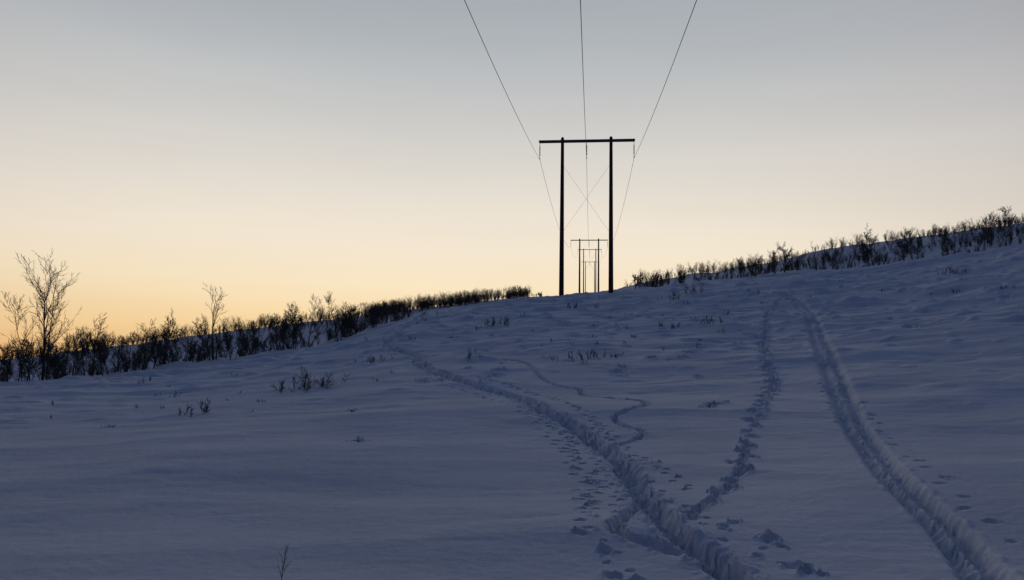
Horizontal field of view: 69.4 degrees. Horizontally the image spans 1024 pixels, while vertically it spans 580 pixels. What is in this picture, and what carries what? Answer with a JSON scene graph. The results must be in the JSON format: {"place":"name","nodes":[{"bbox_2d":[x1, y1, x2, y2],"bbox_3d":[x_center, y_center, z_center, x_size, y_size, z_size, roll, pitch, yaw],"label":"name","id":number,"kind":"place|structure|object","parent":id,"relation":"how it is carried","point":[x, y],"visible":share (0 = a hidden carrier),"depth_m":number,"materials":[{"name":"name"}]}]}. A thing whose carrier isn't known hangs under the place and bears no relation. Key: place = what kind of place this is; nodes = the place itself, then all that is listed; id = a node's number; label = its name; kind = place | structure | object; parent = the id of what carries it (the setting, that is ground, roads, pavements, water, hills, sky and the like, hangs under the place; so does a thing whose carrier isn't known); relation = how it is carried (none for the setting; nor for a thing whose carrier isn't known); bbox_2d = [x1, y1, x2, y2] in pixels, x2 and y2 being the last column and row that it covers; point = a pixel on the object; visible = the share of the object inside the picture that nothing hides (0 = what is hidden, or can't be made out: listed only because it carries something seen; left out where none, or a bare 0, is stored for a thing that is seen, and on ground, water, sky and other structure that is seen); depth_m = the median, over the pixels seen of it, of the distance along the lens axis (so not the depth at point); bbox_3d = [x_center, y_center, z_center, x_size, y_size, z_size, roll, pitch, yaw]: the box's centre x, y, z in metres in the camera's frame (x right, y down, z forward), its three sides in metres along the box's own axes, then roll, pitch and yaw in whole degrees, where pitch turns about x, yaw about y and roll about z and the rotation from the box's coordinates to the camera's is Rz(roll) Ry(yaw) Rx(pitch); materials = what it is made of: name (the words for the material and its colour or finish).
{"place":"outdoors","nodes":[
{"label":"outdoors","id":0,"kind":"place"},
{"bbox_2d":[0,223,1023,579],"bbox_3d":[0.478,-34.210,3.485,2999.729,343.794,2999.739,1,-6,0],"label":"snow ground","id":1,"kind":"structure","parent":0,"point":[858,425],"depth_m":11.73,"materials":[{"name":"white snow"}]},
{"bbox_2d":[0,339,36,381],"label":"birch tree","id":2,"kind":"object","parent":1,"relation":"on","point":[9,364],"visible":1,"depth_m":31.93,"materials":[{"name":"black plant"}]},
{"bbox_2d":[0,291,43,380],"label":"birch tree","id":3,"kind":"object","parent":1,"relation":"on","point":[19,318],"visible":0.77,"depth_m":32.92,"materials":[{"name":"black plant"}]},
{"bbox_2d":[17,348,49,380],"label":"birch tree","id":4,"kind":"object","parent":1,"relation":"on","point":[32,366],"visible":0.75,"depth_m":33.13,"materials":[{"name":"black plant"}]},
{"bbox_2d":[16,248,81,379],"bbox_3d":[-21.198,1.126,33.939,3.453,6.602,2.677,-3,-7,36],"label":"birch tree","id":5,"kind":"object","parent":1,"relation":"on","point":[45,314],"visible":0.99,"depth_m":33.71,"materials":[{"name":"brown plant"}]},
{"bbox_2d":[36,346,72,378],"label":"birch tree","id":6,"kind":"object","parent":1,"relation":"on","point":[52,362],"visible":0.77,"depth_m":34.50,"materials":[{"name":"black plant"}]},
{"bbox_2d":[60,329,93,375],"bbox_3d":[-20.491,3.162,34.769,1.386,2.767,1.267,1,-6,0],"label":"birch tree","id":7,"kind":"object","parent":1,"relation":"on","point":[76,337],"visible":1,"depth_m":34.85,"materials":[{"name":"black plant"}]},
{"bbox_2d":[67,313,110,376],"bbox_3d":[-20.367,2.777,35.768,1.706,3.456,1.785,-5,-8,44],"label":"birch tree","id":8,"kind":"object","parent":1,"relation":"on","point":[91,340],"visible":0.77,"depth_m":35.68,"materials":[{"name":"black plant"}]},
{"bbox_2d":[90,337,125,375],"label":"birch tree","id":9,"kind":"object","parent":1,"relation":"on","point":[103,359],"visible":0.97,"depth_m":36.38,"materials":[{"name":"black plant"}]},
{"bbox_2d":[119,348,142,371],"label":"birch tree","id":10,"kind":"object","parent":1,"relation":"on","point":[126,361],"visible":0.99,"depth_m":37.51,"materials":[{"name":"black plant"}]},
{"bbox_2d":[136,318,158,369],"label":"birch tree","id":11,"kind":"object","parent":1,"relation":"on","point":[145,354],"visible":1,"depth_m":38.40,"materials":[{"name":"black plant"}]},
{"bbox_2d":[138,342,170,366],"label":"birch tree","id":12,"kind":"object","parent":1,"relation":"on","point":[162,359],"visible":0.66,"depth_m":39.32,"materials":[{"name":"black plant"}]},
{"bbox_2d":[150,308,182,368],"bbox_3d":[-18.360,2.720,39.653,1.715,3.632,2.868,1,-6,0],"label":"birch tree","id":13,"kind":"object","parent":1,"relation":"on","point":[168,334],"visible":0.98,"depth_m":38.99,"materials":[{"name":"black plant"}]},
{"bbox_2d":[160,329,181,361],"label":"birch tree","id":14,"kind":"object","parent":1,"relation":"on","point":[172,350],"visible":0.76,"depth_m":40.20,"materials":[{"name":"black plant"}]},
{"bbox_2d":[179,397,210,416],"bbox_3d":[-7.156,2.689,16.809,0.698,0.530,0.568,-4,-7,39],"label":"dwarf birch shrub","id":15,"kind":"object","parent":1,"relation":"on","point":[206,408],"visible":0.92,"depth_m":16.81,"materials":[{"name":"black plant"}]},
{"bbox_2d":[180,337,214,362],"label":"birch tree","id":16,"kind":"object","parent":1,"relation":"on","point":[193,349],"visible":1,"depth_m":41.48,"materials":[{"name":"black plant"}]},
{"bbox_2d":[190,314,226,359],"bbox_3d":[-17.547,2.769,42.339,2.155,3.045,1.144,1,-6,0],"label":"birch tree","id":17,"kind":"object","parent":1,"relation":"on","point":[200,336],"visible":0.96,"depth_m":42.43,"materials":[{"name":"black plant"}]},
{"bbox_2d":[196,283,228,359],"bbox_3d":[-17.120,1.949,42.575,1.639,4.755,2.119,1,-6,0],"label":"birch tree","id":18,"kind":"object","parent":1,"relation":"on","point":[213,313],"visible":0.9,"depth_m":42.47,"materials":[{"name":"black plant"}]},
{"bbox_2d":[222,328,252,359],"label":"birch tree","id":19,"kind":"object","parent":1,"relation":"on","point":[228,342],"visible":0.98,"depth_m":43.36,"materials":[{"name":"black plant"}]},
{"bbox_2d":[236,321,267,354],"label":"birch tree","id":20,"kind":"object","parent":1,"relation":"on","point":[257,343],"visible":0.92,"depth_m":44.79,"materials":[{"name":"black plant"}]},
{"bbox_2d":[0,285,541,381],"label":"birch thicket on ridge","id":21,"kind":"object","parent":1,"relation":"on","point":[388,308],"visible":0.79,"depth_m":85.73,"materials":[{"name":"brown plant"}]},
{"bbox_2d":[261,324,281,352],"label":"birch tree","id":22,"kind":"object","parent":1,"relation":"on","point":[275,341],"visible":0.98,"depth_m":45.53,"materials":[{"name":"black plant"}]},
{"bbox_2d":[272,379,286,392],"bbox_3d":[-6.902,2.856,21.891,0.386,0.463,0.804,4,-6,-28],"label":"dwarf birch shrub","id":23,"kind":"object","parent":1,"relation":"on","point":[279,387],"visible":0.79,"depth_m":21.88,"materials":[{"name":"black plant"}]},
{"bbox_2d":[278,543,291,579],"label":"birch sapling","id":24,"kind":"object","parent":1,"relation":"on","point":[284,560],"visible":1,"depth_m":5.20,"materials":[{"name":"black plant"}]},
{"bbox_2d":[275,310,300,350],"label":"birch tree","id":25,"kind":"object","parent":1,"relation":"on","point":[285,327],"visible":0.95,"depth_m":46.31,"materials":[{"name":"black plant"}]},
{"bbox_2d":[278,302,305,348],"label":"birch tree","id":26,"kind":"object","parent":1,"relation":"on","point":[293,325],"visible":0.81,"depth_m":47.48,"materials":[{"name":"black plant"}]},
{"bbox_2d":[280,377,316,392],"bbox_3d":[-6.108,2.814,21.690,0.622,0.561,1.423,-3,-7,36],"label":"dwarf birch shrub","id":27,"kind":"object","parent":1,"relation":"on","point":[298,386],"visible":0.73,"depth_m":21.57,"materials":[{"name":"black plant"}]},
{"bbox_2d":[283,295,332,347],"bbox_3d":[-13.247,2.188,48.483,3.085,3.874,1.942,-1,-6,15],"label":"birch tree","id":28,"kind":"object","parent":1,"relation":"on","point":[319,320],"visible":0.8,"depth_m":48.35,"materials":[{"name":"black plant"}]},
{"bbox_2d":[288,367,346,392],"bbox_3d":[-5.767,2.681,21.819,1.152,0.960,1.842,-1,-6,18],"label":"dwarf birch shrub","id":29,"kind":"object","parent":1,"relation":"on","point":[305,378],"visible":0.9,"depth_m":21.43,"materials":[{"name":"black plant"}]},
{"bbox_2d":[316,375,327,387],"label":"dwarf birch shrub","id":30,"kind":"object","parent":1,"relation":"on","point":[322,383],"visible":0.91,"depth_m":21.92,"materials":[{"name":"black plant"}]},
{"bbox_2d":[323,292,353,341],"bbox_3d":[-11.957,1.920,50.964,1.981,3.711,2.140,1,-6,0],"label":"birch tree","id":31,"kind":"object","parent":1,"relation":"on","point":[343,330],"visible":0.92,"depth_m":50.88,"materials":[{"name":"black plant"}]},
{"bbox_2d":[341,301,357,335],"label":"birch tree","id":32,"kind":"object","parent":1,"relation":"on","point":[354,314],"visible":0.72,"depth_m":52.18,"materials":[{"name":"black plant"}]},
{"bbox_2d":[339,308,360,338],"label":"birch tree","id":33,"kind":"object","parent":1,"relation":"on","point":[351,325],"visible":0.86,"depth_m":50.62,"materials":[{"name":"black plant"}]},
{"bbox_2d":[369,305,382,326],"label":"birch tree","id":34,"kind":"object","parent":1,"relation":"on","point":[378,315],"visible":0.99,"depth_m":54.10,"materials":[{"name":"black plant"}]},
{"bbox_2d":[493,315,509,326],"bbox_3d":[-0.516,1.725,40.692,0.555,0.689,1.451,6,-7,-42],"label":"dwarf birch shrub","id":35,"kind":"object","parent":1,"relation":"on","point":[506,320],"visible":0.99,"depth_m":40.52,"materials":[{"name":"black plant"}]},
{"bbox_2d":[539,136,634,295],"bbox_3d":[6.522,-5.811,64.886,8.500,15.726,0.590,0,-6,6],"label":"power pylon","id":36,"kind":"object","parent":1,"relation":"on","point":[610,140],"visible":0.93,"depth_m":64.93,"materials":[{"name":"black wood"}]},
{"bbox_2d":[464,0,696,258],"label":"power line wires","id":37,"kind":"object","parent":36,"relation":"hanging from","point":[583,90],"visible":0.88,"depth_m":37.23,"materials":[{"name":"grey metal"}]},
{"bbox_2d":[571,238,607,292],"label":"power pylon","id":38,"kind":"object","parent":1,"relation":"on","point":[579,240],"visible":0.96,"depth_m":168.40,"materials":[{"name":"grey wood"}]},
{"bbox_2d":[578,249,601,292],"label":"power pylon","id":39,"kind":"object","parent":1,"relation":"on","point":[590,265],"visible":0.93,"depth_m":259.97,"materials":[{"name":"grey wood"}]},
{"bbox_2d":[585,261,594,291],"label":"power pylon","id":40,"kind":"object","parent":1,"relation":"on","point":[592,276],"visible":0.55,"depth_m":352.22,"materials":[{"name":"grey wood"}]},
{"bbox_2d":[568,350,614,361],"bbox_3d":[2.767,2.280,25.757,1.870,0.544,0.991,2,-6,-14],"label":"dwarf birch shrub","id":41,"kind":"object","parent":1,"relation":"on","point":[593,351],"visible":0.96,"depth_m":25.66,"materials":[{"name":"black plant"}]},
{"bbox_2d":[632,272,642,288],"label":"birch tree","id":42,"kind":"object","parent":1,"relation":"on","point":[637,283],"visible":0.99,"depth_m":72.30,"materials":[{"name":"black plant"}]},
{"bbox_2d":[655,272,664,286],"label":"birch tree","id":43,"kind":"object","parent":1,"relation":"on","point":[661,280],"visible":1,"depth_m":72.25,"materials":[{"name":"black plant"}]},
{"bbox_2d":[677,270,684,282],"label":"birch tree","id":44,"kind":"object","parent":1,"relation":"on","point":[680,278],"visible":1,"depth_m":72.76,"materials":[{"name":"black plant"}]},
{"bbox_2d":[683,283,703,293],"bbox_3d":[13.043,0.004,53.384,1.397,1.045,1.901,2,-6,-12],"label":"dwarf birch shrub","id":45,"kind":"object","parent":1,"relation":"on","point":[693,288],"visible":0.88,"depth_m":53.24,"materials":[{"name":"black plant"}]},
{"bbox_2d":[700,315,720,323],"bbox_3d":[9.709,1.481,35.908,1.044,0.552,0.439,-4,-8,43],"label":"dwarf birch shrub","id":46,"kind":"object","parent":1,"relation":"on","point":[710,319],"visible":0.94,"depth_m":35.96,"materials":[{"name":"black plant"}]},
{"bbox_2d":[736,256,745,277],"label":"birch tree","id":47,"kind":"object","parent":1,"relation":"on","point":[740,265],"visible":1,"depth_m":73.18,"materials":[{"name":"black plant"}]},
{"bbox_2d":[747,255,763,277],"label":"birch tree","id":48,"kind":"object","parent":1,"relation":"on","point":[756,266],"visible":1,"depth_m":73.13,"materials":[{"name":"black plant"}]},
{"bbox_2d":[768,249,780,273],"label":"birch tree","id":49,"kind":"object","parent":1,"relation":"on","point":[772,259],"visible":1,"depth_m":73.10,"materials":[{"name":"black plant"}]},
{"bbox_2d":[775,242,793,272],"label":"birch tree","id":50,"kind":"object","parent":1,"relation":"on","point":[786,254],"visible":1,"depth_m":73.03,"materials":[{"name":"black plant"}]},
{"bbox_2d":[623,213,1023,287],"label":"birch thicket on hill","id":51,"kind":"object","parent":1,"relation":"on","point":[797,265],"visible":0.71,"depth_m":119.20,"materials":[{"name":"brown plant"}]},
{"bbox_2d":[856,223,877,265],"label":"birch tree","id":52,"kind":"object","parent":1,"relation":"on","point":[868,240],"visible":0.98,"depth_m":73.04,"materials":[{"name":"black plant"}]},
{"bbox_2d":[861,242,872,266],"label":"birch tree","id":53,"kind":"object","parent":1,"relation":"on","point":[865,256],"visible":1,"depth_m":72.61,"materials":[{"name":"black plant"}]},
{"bbox_2d":[893,236,909,260],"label":"birch tree","id":54,"kind":"object","parent":1,"relation":"on","point":[904,247],"visible":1,"depth_m":72.46,"materials":[{"name":"black plant"}]},
{"bbox_2d":[900,228,925,259],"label":"birch tree","id":55,"kind":"object","parent":1,"relation":"on","point":[912,244],"visible":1,"depth_m":72.02,"materials":[{"name":"black plant"}]},
{"bbox_2d":[934,227,952,254],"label":"birch tree","id":56,"kind":"object","parent":1,"relation":"on","point":[944,236],"visible":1,"depth_m":71.94,"materials":[{"name":"black plant"}]},
{"bbox_2d":[975,212,997,251],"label":"birch tree","id":57,"kind":"object","parent":1,"relation":"on","point":[984,230],"visible":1,"depth_m":71.24,"materials":[{"name":"black plant"}]},
{"bbox_2d":[991,206,1015,245],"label":"birch tree","id":58,"kind":"object","parent":1,"relation":"on","point":[1000,225],"visible":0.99,"depth_m":70.47,"materials":[{"name":"plant"}]},
{"bbox_2d":[0,0,1023,358],"label":"sky","id":59,"kind":"structure","parent":0,"point":[270,154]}
]}

